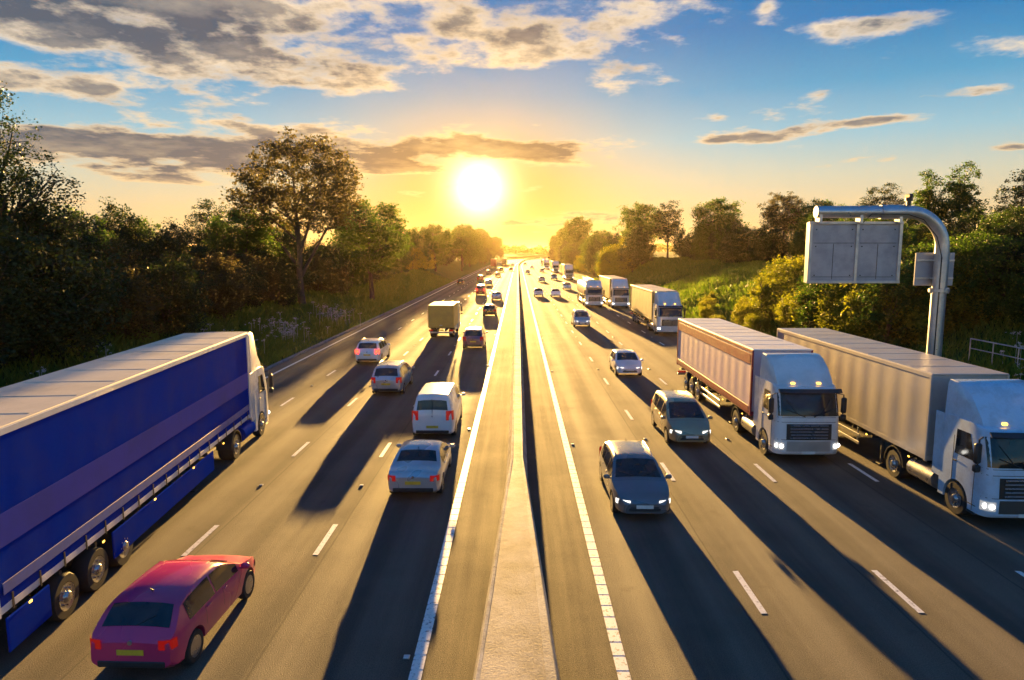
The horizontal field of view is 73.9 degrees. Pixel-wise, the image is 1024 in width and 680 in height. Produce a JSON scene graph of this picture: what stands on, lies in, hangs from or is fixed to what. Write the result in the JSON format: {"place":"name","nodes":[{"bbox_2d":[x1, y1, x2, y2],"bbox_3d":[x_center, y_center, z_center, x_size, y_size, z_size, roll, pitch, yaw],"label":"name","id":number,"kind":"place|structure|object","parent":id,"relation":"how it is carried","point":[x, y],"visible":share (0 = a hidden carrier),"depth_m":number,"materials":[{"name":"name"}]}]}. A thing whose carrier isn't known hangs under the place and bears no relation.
{"place":"outdoors","nodes":[
{"label":"outdoors","id":0,"kind":"place"},
{"bbox_2d":[0,258,1023,679],"bbox_3d":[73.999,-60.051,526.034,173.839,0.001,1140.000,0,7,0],"label":"road","id":1,"kind":"structure","parent":0,"point":[804,544],"depth_m":19.36,"materials":[{"name":"asphalt"}]},
{"bbox_2d":[0,332,273,651],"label":"articulated lorry","id":2,"kind":"object","parent":1,"relation":"on","point":[92,451],"visible":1,"depth_m":17.30,"materials":[{"name":"fabric"}]},
{"bbox_2d":[90,555,254,667],"bbox_3d":[-7.179,5.548,14.954,2.160,1.537,4.146,0,7,2],"label":"hatch car","id":3,"kind":"object","parent":1,"relation":"on","point":[165,614],"visible":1,"depth_m":13.50,"materials":[{"name":"red paint"}]},
{"bbox_2d":[355,338,389,362],"bbox_3d":[-10.513,0.657,51.710,2.260,1.769,4.646,0,7,0],"label":"suv car","id":4,"kind":"object","parent":1,"relation":"on","point":[372,349],"visible":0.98,"depth_m":49.65,"materials":[{"name":"white paint"}]},
{"bbox_2d":[371,360,414,393],"bbox_3d":[-7.155,2.041,40.970,2.240,1.791,4.646,0,7,0],"label":"people carrier","id":5,"kind":"object","parent":1,"relation":"on","point":[392,375],"visible":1,"depth_m":38.88,"materials":[{"name":"silver paint"}]},
{"bbox_2d":[264,258,531,370],"bbox_3d":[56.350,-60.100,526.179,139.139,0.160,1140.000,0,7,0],"label":"kerb","id":6,"kind":"structure","parent":1,"relation":"on","point":[303,351],"depth_m":66.98,"materials":[{"name":"concrete"}]},
{"bbox_2d":[387,439,454,492],"bbox_3d":[-3.246,4.316,24.668,2.200,1.478,4.596,0,7,0],"label":"saloon car","id":7,"kind":"object","parent":1,"relation":"on","point":[420,465],"visible":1,"depth_m":23.09,"materials":[{"name":"silver paint"}]},
{"bbox_2d":[412,382,465,434],"bbox_3d":[-3.451,3.036,32.092,2.320,2.104,5.046,0,7,0],"label":"panel van","id":8,"kind":"object","parent":1,"relation":"on","point":[437,408],"visible":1,"depth_m":29.68,"materials":[{"name":"white paint"}]},
{"bbox_2d":[428,302,462,336],"bbox_3d":[-6.673,-2.154,67.771,3.000,3.202,7.429,0,7,0],"label":"box lorry","id":9,"kind":"object","parent":1,"relation":"on","point":[442,316],"visible":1,"depth_m":64.17,"materials":[{"name":"white metal"}]},
{"bbox_2d":[408,262,518,679],"bbox_3d":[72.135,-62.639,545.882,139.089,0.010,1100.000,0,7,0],"label":"edge line marking","id":10,"kind":"object","parent":1,"relation":"on","point":[418,663],"visible":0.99,"depth_m":18.55,"materials":[{"name":"white paint"}]},
{"bbox_2d":[463,327,487,348],"bbox_3d":[-3.247,-0.338,59.283,2.240,1.791,4.646,0,7,0],"label":"people carrier","id":11,"kind":"object","parent":1,"relation":"on","point":[474,336],"visible":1,"depth_m":57.13,"materials":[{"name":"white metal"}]},
{"bbox_2d":[522,259,630,679],"bbox_3d":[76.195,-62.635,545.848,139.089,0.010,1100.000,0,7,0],"label":"edge line marking","id":12,"kind":"object","parent":1,"relation":"on","point":[621,665],"visible":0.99,"depth_m":18.55,"materials":[{"name":"white paint"}]},
{"bbox_2d":[571,309,591,326],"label":"people carrier","id":13,"kind":"object","parent":1,"relation":"on","point":[580,317],"visible":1,"depth_m":74.60,"materials":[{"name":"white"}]},
{"bbox_2d":[577,277,604,306],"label":"truck","id":14,"kind":"object","parent":1,"relation":"on","point":[592,291],"visible":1,"depth_m":99.72,"materials":[{"name":"white metal"}]},
{"bbox_2d":[599,275,629,307],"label":"articulated lorry","id":15,"kind":"object","parent":1,"relation":"on","point":[616,288],"visible":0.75,"depth_m":98.60,"materials":[{"name":"white metal"}]},
{"bbox_2d":[609,349,643,375],"bbox_3d":[7.744,1.443,46.556,2.160,1.537,4.146,0,7,0],"label":"hatch car","id":16,"kind":"object","parent":1,"relation":"on","point":[624,360],"visible":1,"depth_m":45.48,"materials":[{"name":"white paint"}]},
{"bbox_2d":[599,438,671,513],"bbox_3d":[4.060,4.487,22.957,2.200,1.579,4.696,0,7,0],"label":"estate car","id":17,"kind":"object","parent":1,"relation":"on","point":[632,477],"visible":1,"depth_m":21.84,"materials":[{"name":"grey paint"}]},
{"bbox_2d":[537,280,766,613],"bbox_3d":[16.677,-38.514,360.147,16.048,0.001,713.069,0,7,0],"label":"lane line marking","id":18,"kind":"object","parent":1,"relation":"on","point":[754,599],"visible":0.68,"depth_m":17.00,"materials":[{"name":"white paint"}]},
{"bbox_2d":[630,285,685,334],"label":"articulated lorry","id":19,"kind":"object","parent":1,"relation":"on","point":[658,308],"visible":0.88,"depth_m":67.83,"materials":[{"name":"white metal"}]},
{"bbox_2d":[651,390,712,442],"bbox_3d":[7.557,3.372,30.724,2.240,1.791,4.646,0,7,0],"label":"people carrier","id":20,"kind":"object","parent":1,"relation":"on","point":[678,415],"visible":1,"depth_m":29.48,"materials":[{"name":"grey paint"}]},
{"bbox_2d":[562,291,923,612],"bbox_3d":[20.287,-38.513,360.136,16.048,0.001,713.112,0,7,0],"label":"lane line marking","id":21,"kind":"object","parent":1,"relation":"on","point":[899,592],"visible":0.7,"depth_m":16.95,"materials":[{"name":"white paint"}]},
{"bbox_2d":[676,318,846,454],"bbox_3d":[11.489,1.745,34.244,3.000,4.105,16.739,0,7,0],"label":"articulated lorry","id":22,"kind":"object","parent":1,"relation":"on","point":[780,394],"visible":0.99,"depth_m":28.18,"materials":[{"name":"white metal"}]},
{"bbox_2d":[777,328,1023,517],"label":"articulated lorry","id":23,"kind":"object","parent":1,"relation":"on","point":[951,430],"visible":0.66,"depth_m":22.65,"materials":[{"name":"white metal"}]},
{"bbox_2d":[955,428,972,460],"bbox_3d":[13.893,3.202,20.853,0.025,0.770,0.930,0,7,0],"label":"side window","id":24,"kind":"structure","parent":23,"relation":"in","point":[963,446],"depth_m":20.92,"materials":[{"name":"black glass"}]},
{"bbox_2d":[0,0,1023,247],"label":"sky","id":25,"kind":"structure","parent":0,"point":[511,120],"materials":[{"name":"blue"}]},
{"bbox_2d":[1,248,1023,386],"bbox_3d":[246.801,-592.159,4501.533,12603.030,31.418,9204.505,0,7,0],"label":"ground","id":26,"kind":"structure","parent":0,"point":[452,271],"depth_m":129.89,"materials":[{"name":"green plant"}]},
{"bbox_2d":[0,239,50,368],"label":"bush","id":27,"kind":"object","parent":26,"relation":"on","point":[13,326],"visible":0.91,"depth_m":32.64,"materials":[{"name":"green plant"}]},
{"bbox_2d":[0,81,96,253],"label":"slender tree","id":28,"kind":"object","parent":26,"relation":"on","point":[18,181],"visible":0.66,"depth_m":39.86,"materials":[{"name":"green plant"}]},
{"bbox_2d":[5,193,98,297],"bbox_3d":[-28.405,-4.375,40.956,5.805,8.591,6.654,0,7,1],"label":"bush","id":29,"kind":"object","parent":26,"relation":"on","point":[19,220],"visible":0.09,"depth_m":39.83,"materials":[{"name":"green plant"}]},
{"bbox_2d":[0,211,131,362],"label":"bush","id":30,"kind":"object","parent":26,"relation":"on","point":[30,249],"visible":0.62,"depth_m":35.88,"materials":[{"name":"green plant"}]},
{"bbox_2d":[16,194,123,271],"bbox_3d":[-31.102,-5.421,47.168,8.567,9.179,7.475,-1,8,-11],"label":"bush","id":31,"kind":"object","parent":26,"relation":"on","point":[85,237],"visible":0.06,"depth_m":46.92,"materials":[{"name":"green plant"}]},
{"bbox_2d":[28,247,133,342],"bbox_3d":[-26.634,-2.624,39.935,7.370,6.105,7.331,-7,10,-44],"label":"bush","id":32,"kind":"object","parent":26,"relation":"on","point":[96,330],"visible":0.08,"depth_m":40.01,"materials":[{"name":"green plant"}]},
{"bbox_2d":[52,204,118,253],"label":"bush","id":33,"kind":"object","parent":26,"relation":"on","point":[100,231],"visible":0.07,"depth_m":63.62,"materials":[{"name":"green plant"}]},
{"bbox_2d":[76,255,172,342],"bbox_3d":[-25.972,-2.570,43.567,7.665,5.731,6.758,2,8,13],"label":"bush","id":34,"kind":"object","parent":26,"relation":"on","point":[134,287],"visible":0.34,"depth_m":43.41,"materials":[{"name":"green plant"}]},
{"bbox_2d":[90,196,159,253],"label":"bush","id":35,"kind":"object","parent":26,"relation":"on","point":[122,216],"visible":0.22,"depth_m":71.49,"materials":[{"name":"green plant"}]},
{"bbox_2d":[75,240,176,320],"bbox_3d":[-27.678,-3.811,47.728,7.673,6.373,8.703,-3,8,-22],"label":"bush","id":36,"kind":"object","parent":26,"relation":"on","point":[128,262],"visible":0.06,"depth_m":47.19,"materials":[{"name":"green plant"}]},
{"bbox_2d":[116,215,160,248],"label":"bush","id":37,"kind":"object","parent":26,"relation":"on","point":[142,226],"visible":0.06,"depth_m":73.40,"materials":[{"name":"green plant"}]},
{"bbox_2d":[125,221,195,291],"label":"bush","id":38,"kind":"object","parent":26,"relation":"on","point":[164,242],"visible":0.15,"depth_m":52.52,"materials":[{"name":"green plant"}]},
{"bbox_2d":[139,232,197,311],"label":"bush","id":39,"kind":"object","parent":26,"relation":"on","point":[157,249],"visible":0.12,"depth_m":51.77,"materials":[{"name":"green plant"}]},
{"bbox_2d":[123,250,214,337],"bbox_3d":[-24.630,-3.027,48.079,7.300,6.546,7.260,0,7,3],"label":"bush","id":40,"kind":"object","parent":26,"relation":"on","point":[186,297],"visible":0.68,"depth_m":47.37,"materials":[{"name":"green plant"}]},
{"bbox_2d":[162,217,216,256],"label":"bush","id":41,"kind":"object","parent":26,"relation":"on","point":[178,231],"visible":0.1,"depth_m":63.79,"materials":[{"name":"green plant"}]},
{"bbox_2d":[168,255,221,312],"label":"bush","id":42,"kind":"object","parent":26,"relation":"on","point":[213,291],"visible":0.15,"depth_m":55.21,"materials":[{"name":"green plant"}]},
{"bbox_2d":[30,301,361,375],"bbox_3d":[-20.144,-0.460,55.668,6.968,3.193,52.258,0,7,0],"label":"cow parsley","id":43,"kind":"object","parent":26,"relation":"on","point":[295,327],"visible":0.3,"depth_m":61.19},
{"bbox_2d":[183,198,230,248],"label":"slender tree","id":44,"kind":"object","parent":26,"relation":"on","point":[201,234],"visible":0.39,"depth_m":80.20,"materials":[{"name":"green plant"}]},
{"bbox_2d":[194,248,257,321],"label":"bush","id":45,"kind":"object","parent":26,"relation":"on","point":[226,301],"visible":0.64,"depth_m":58.43,"materials":[{"name":"green plant"}]},
{"bbox_2d":[0,269,452,387],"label":"grass","id":46,"kind":"structure","parent":26,"relation":"on","point":[390,294],"depth_m":63.73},
{"bbox_2d":[199,207,282,264],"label":"broadleaf tree","id":47,"kind":"object","parent":26,"relation":"on","point":[219,227],"visible":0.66,"depth_m":73.52,"materials":[{"name":"green plant"}]},
{"bbox_2d":[219,267,266,306],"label":"bush","id":48,"kind":"object","parent":26,"relation":"on","point":[259,290],"visible":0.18,"depth_m":63.63,"materials":[{"name":"green plant"}]},
{"bbox_2d":[213,247,272,301],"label":"bush","id":49,"kind":"object","parent":26,"relation":"on","point":[231,253],"visible":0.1,"depth_m":67.27,"materials":[{"name":"green plant"}]},
{"bbox_2d":[228,260,269,307],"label":"bush","id":50,"kind":"object","parent":26,"relation":"on","point":[250,279],"visible":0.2,"depth_m":64.60,"materials":[{"name":"green plant"}]},
{"bbox_2d":[231,252,282,303],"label":"bush","id":51,"kind":"object","parent":26,"relation":"on","point":[275,280],"visible":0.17,"depth_m":68.31,"materials":[{"name":"green plant"}]},
{"bbox_2d":[248,241,298,296],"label":"bush","id":52,"kind":"object","parent":26,"relation":"on","point":[274,261],"visible":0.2,"depth_m":74.08,"materials":[{"name":"green plant"}]},
{"bbox_2d":[268,264,302,306],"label":"bush","id":53,"kind":"object","parent":26,"relation":"on","point":[285,288],"visible":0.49,"depth_m":72.79,"materials":[{"name":"green plant"}]},
{"bbox_2d":[218,126,367,303],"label":"broadleaf tree","id":54,"kind":"object","parent":26,"relation":"on","point":[337,172],"visible":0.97,"depth_m":75.30,"materials":[{"name":"green plant"}]},
{"bbox_2d":[269,243,318,295],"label":"bush","id":55,"kind":"object","parent":26,"relation":"on","point":[295,268],"visible":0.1,"depth_m":80.13,"materials":[{"name":"green plant"}]},
{"bbox_2d":[276,224,314,256],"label":"bush","id":56,"kind":"object","parent":26,"relation":"on","point":[290,245],"visible":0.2,"depth_m":92.89,"materials":[{"name":"green plant"}]},
{"bbox_2d":[304,254,352,295],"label":"bush","id":57,"kind":"object","parent":26,"relation":"on","point":[331,276],"visible":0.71,"depth_m":89.05,"materials":[{"name":"green plant"}]},
{"bbox_2d":[302,244,360,291],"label":"bush","id":58,"kind":"object","parent":26,"relation":"on","point":[340,263],"visible":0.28,"depth_m":93.64,"materials":[{"name":"green plant"}]},
{"bbox_2d":[322,195,414,298],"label":"broadleaf tree","id":59,"kind":"object","parent":26,"relation":"on","point":[375,253],"visible":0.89,"depth_m":97.51,"materials":[{"name":"green plant"}]},
{"bbox_2d":[391,232,413,272],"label":"bush","id":60,"kind":"object","parent":26,"relation":"on","point":[401,264],"visible":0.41,"depth_m":157.52,"materials":[{"name":"green plant"}]},
{"bbox_2d":[403,248,428,270],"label":"bush","id":61,"kind":"object","parent":26,"relation":"on","point":[413,264],"visible":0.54,"depth_m":175.97,"materials":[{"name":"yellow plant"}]},
{"bbox_2d":[405,227,431,270],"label":"bush","id":62,"kind":"object","parent":26,"relation":"on","point":[413,236],"visible":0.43,"depth_m":178.79,"materials":[{"name":"green plant"}]},
{"bbox_2d":[188,243,673,255],"bbox_3d":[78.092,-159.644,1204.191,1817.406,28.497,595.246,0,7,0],"label":"woodland","id":63,"kind":"object","parent":26,"relation":"on","point":[534,250],"visible":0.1,"depth_m":964.75,"materials":[{"name":"green plant"}]},
{"bbox_2d":[415,223,454,271],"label":"broadleaf tree","id":64,"kind":"object","parent":26,"relation":"on","point":[438,249],"visible":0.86,"depth_m":204.63,"materials":[{"name":"green plant"}]},
{"bbox_2d":[450,228,480,271],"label":"broadleaf tree","id":65,"kind":"object","parent":26,"relation":"on","point":[461,247],"visible":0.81,"depth_m":257.92,"materials":[{"name":"green plant"}]},
{"bbox_2d":[562,216,594,244],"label":"broadleaf tree","id":66,"kind":"object","parent":26,"relation":"on","point":[579,234],"visible":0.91,"depth_m":340.30,"materials":[{"name":"green plant"}]},
{"bbox_2d":[583,238,602,275],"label":"bush","id":67,"kind":"object","parent":26,"relation":"on","point":[590,262],"visible":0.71,"depth_m":209.18,"materials":[{"name":"green plant"}]},
{"bbox_2d":[595,244,625,274],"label":"bush","id":68,"kind":"object","parent":26,"relation":"on","point":[603,265],"visible":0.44,"depth_m":180.25,"materials":[{"name":"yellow plant"}]},
{"bbox_2d":[606,257,637,276],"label":"bush","id":69,"kind":"object","parent":26,"relation":"on","point":[616,271],"visible":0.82,"depth_m":169.25,"materials":[{"name":"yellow plant"}]},
{"bbox_2d":[617,226,652,272],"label":"bush","id":70,"kind":"object","parent":26,"relation":"on","point":[633,251],"visible":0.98,"depth_m":168.97,"materials":[{"name":"green plant"}]},
{"bbox_2d":[612,201,664,242],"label":"broadleaf tree","id":71,"kind":"object","parent":26,"relation":"on","point":[640,210],"visible":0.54,"depth_m":184.78,"materials":[{"name":"green plant"}]},
{"bbox_2d":[649,200,685,257],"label":"slender tree","id":72,"kind":"object","parent":26,"relation":"on","point":[668,231],"visible":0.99,"depth_m":168.70,"materials":[{"name":"green plant"}]},
{"bbox_2d":[689,229,710,261],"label":"bush","id":73,"kind":"object","parent":26,"relation":"on","point":[701,250],"visible":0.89,"depth_m":137.81,"materials":[{"name":"green plant"}]},
{"bbox_2d":[690,196,751,239],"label":"broadleaf tree","id":74,"kind":"object","parent":26,"relation":"on","point":[717,207],"visible":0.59,"depth_m":138.34,"materials":[{"name":"green plant"}]},
{"bbox_2d":[711,214,743,257],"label":"bush","id":75,"kind":"object","parent":26,"relation":"on","point":[721,223],"visible":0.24,"depth_m":129.54,"materials":[{"name":"green plant"}]},
{"bbox_2d":[717,231,749,263],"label":"bush","id":76,"kind":"object","parent":26,"relation":"on","point":[727,253],"visible":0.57,"depth_m":117.14,"materials":[{"name":"green plant"}]},
{"bbox_2d":[730,302,755,325],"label":"bush","id":77,"kind":"object","parent":26,"relation":"on","point":[742,313],"visible":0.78,"depth_m":68.59,"materials":[{"name":"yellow plant"}]},
{"bbox_2d":[731,229,760,262],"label":"bush","id":78,"kind":"object","parent":26,"relation":"on","point":[747,254],"visible":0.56,"depth_m":114.05,"materials":[{"name":"green plant"}]},
{"bbox_2d":[743,312,776,331],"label":"bush","id":79,"kind":"object","parent":26,"relation":"on","point":[752,319],"visible":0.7,"depth_m":63.78,"materials":[{"name":"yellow plant"}]},
{"bbox_2d":[745,273,789,320],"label":"bush","id":80,"kind":"object","parent":26,"relation":"on","point":[761,299],"visible":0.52,"depth_m":67.69,"materials":[{"name":"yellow plant"}]},
{"bbox_2d":[747,222,789,262],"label":"bush","id":81,"kind":"object","parent":26,"relation":"on","point":[771,243],"visible":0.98,"depth_m":102.94,"materials":[{"name":"green plant"}]},
{"bbox_2d":[748,255,804,306],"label":"bush","id":82,"kind":"object","parent":26,"relation":"on","point":[773,274],"visible":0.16,"depth_m":67.92,"materials":[{"name":"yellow plant"}]},
{"bbox_2d":[757,191,809,260],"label":"broadleaf tree","id":83,"kind":"object","parent":26,"relation":"on","point":[774,213],"visible":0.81,"depth_m":109.07,"materials":[{"name":"green plant"}]},
{"bbox_2d":[765,273,817,314],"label":"bush","id":84,"kind":"object","parent":26,"relation":"on","point":[778,291],"visible":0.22,"depth_m":64.08,"materials":[{"name":"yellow plant"}]},
{"bbox_2d":[774,255,810,294],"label":"bush","id":85,"kind":"object","parent":26,"relation":"on","point":[796,266],"visible":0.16,"depth_m":64.92,"materials":[{"name":"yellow plant"}]},
{"bbox_2d":[770,283,817,327],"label":"bush","id":86,"kind":"object","parent":26,"relation":"on","point":[781,311],"visible":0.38,"depth_m":60.23,"materials":[{"name":"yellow plant"}]},
{"bbox_2d":[786,285,829,327],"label":"bush","id":87,"kind":"object","parent":26,"relation":"on","point":[794,315],"visible":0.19,"depth_m":57.38,"materials":[{"name":"green plant"}]},
{"bbox_2d":[790,197,845,239],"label":"broadleaf tree","id":88,"kind":"object","parent":26,"relation":"on","point":[804,208],"visible":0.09,"depth_m":101.69,"materials":[{"name":"green plant"}]},
{"bbox_2d":[791,269,853,330],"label":"bush","id":89,"kind":"object","parent":26,"relation":"on","point":[812,292],"visible":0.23,"depth_m":54.94,"materials":[{"name":"green plant"}]},
{"bbox_2d":[813,283,874,336],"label":"bush","id":90,"kind":"object","parent":26,"relation":"on","point":[833,305],"visible":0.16,"depth_m":51.27,"materials":[{"name":"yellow plant"}]},
{"bbox_2d":[804,194,954,356],"bbox_3d":[16.737,-1.159,30.967,6.805,10.758,1.300,0,7,0],"label":"cantilever sign","id":91,"kind":"object","parent":26,"relation":"on","point":[858,250],"visible":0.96,"depth_m":30.68,"materials":[{"name":"metal"}]},
{"bbox_2d":[856,183,905,220],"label":"slender tree","id":92,"kind":"object","parent":26,"relation":"on","point":[880,198],"visible":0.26,"depth_m":81.52,"materials":[{"name":"green plant"}]},
{"bbox_2d":[847,260,928,346],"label":"bush","id":93,"kind":"object","parent":26,"relation":"on","point":[885,315],"visible":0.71,"depth_m":45.49,"materials":[{"name":"green plant"}]},
{"bbox_2d":[830,261,969,347],"bbox_3d":[26.563,-2.344,47.476,7.111,6.409,8.788,-3,8,-21],"label":"bush","id":94,"kind":"object","parent":26,"relation":"on","point":[858,307],"visible":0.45,"depth_m":46.07,"materials":[{"name":"green plant"}]},
{"bbox_2d":[903,169,952,241],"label":"pointed tree","id":95,"kind":"object","parent":26,"relation":"on","point":[927,193],"visible":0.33,"depth_m":69.88,"materials":[{"name":"green plant"}]},
{"bbox_2d":[887,233,988,334],"bbox_3d":[28.541,-3.567,46.335,6.053,7.303,7.176,-5,9,-34],"label":"bush","id":96,"kind":"object","parent":26,"relation":"on","point":[926,247],"visible":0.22,"depth_m":44.95,"materials":[{"name":"green plant"}]},
{"bbox_2d":[922,160,991,239],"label":"pointed tree","id":97,"kind":"object","parent":26,"relation":"on","point":[964,199],"visible":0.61,"depth_m":67.81,"materials":[{"name":"green plant"}]},
{"bbox_2d":[950,203,999,246],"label":"bush","id":98,"kind":"object","parent":26,"relation":"on","point":[966,220],"visible":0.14,"depth_m":55.76,"materials":[{"name":"green plant"}]},
{"bbox_2d":[946,260,1007,329],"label":"bush","id":99,"kind":"object","parent":26,"relation":"on","point":[961,309],"visible":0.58,"depth_m":43.90,"materials":[{"name":"green plant"}]},
{"bbox_2d":[953,230,1023,322],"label":"bush","id":100,"kind":"object","parent":26,"relation":"on","point":[991,294],"visible":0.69,"depth_m":43.05,"materials":[{"name":"green plant"}]},
{"bbox_2d":[965,203,1023,266],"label":"bush","id":101,"kind":"object","parent":26,"relation":"on","point":[1017,223],"visible":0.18,"depth_m":45.92,"materials":[{"name":"green plant"}]},
{"bbox_2d":[977,237,1023,310],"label":"bush","id":102,"kind":"object","parent":26,"relation":"on","point":[1014,258],"visible":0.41,"depth_m":42.75,"materials":[{"name":"green plant"}]},
{"bbox_2d":[989,169,1023,217],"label":"slender tree","id":103,"kind":"object","parent":26,"relation":"on","point":[1019,194],"visible":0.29,"depth_m":58.80,"materials":[{"name":"green plant"}]},
{"bbox_2d":[994,261,1023,327],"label":"bush","id":104,"kind":"object","parent":26,"relation":"on","point":[1019,298],"visible":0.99,"depth_m":40.52,"materials":[{"name":"green plant"}]},
{"bbox_2d":[422,258,616,679],"bbox_3d":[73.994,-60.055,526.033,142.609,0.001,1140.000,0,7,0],"label":"central reserve pavement","id":105,"kind":"structure","parent":0,"point":[581,645],"depth_m":19.75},
{"bbox_2d":[473,258,559,679],"bbox_3d":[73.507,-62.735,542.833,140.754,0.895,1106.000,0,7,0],"label":"concrete barrier","id":106,"kind":"object","parent":105,"relation":"on","point":[516,641],"visible":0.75,"depth_m":14.99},
{"bbox_2d":[590,256,1023,379],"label":"grass","id":107,"kind":"structure","parent":0,"point":[675,267],"depth_m":89.73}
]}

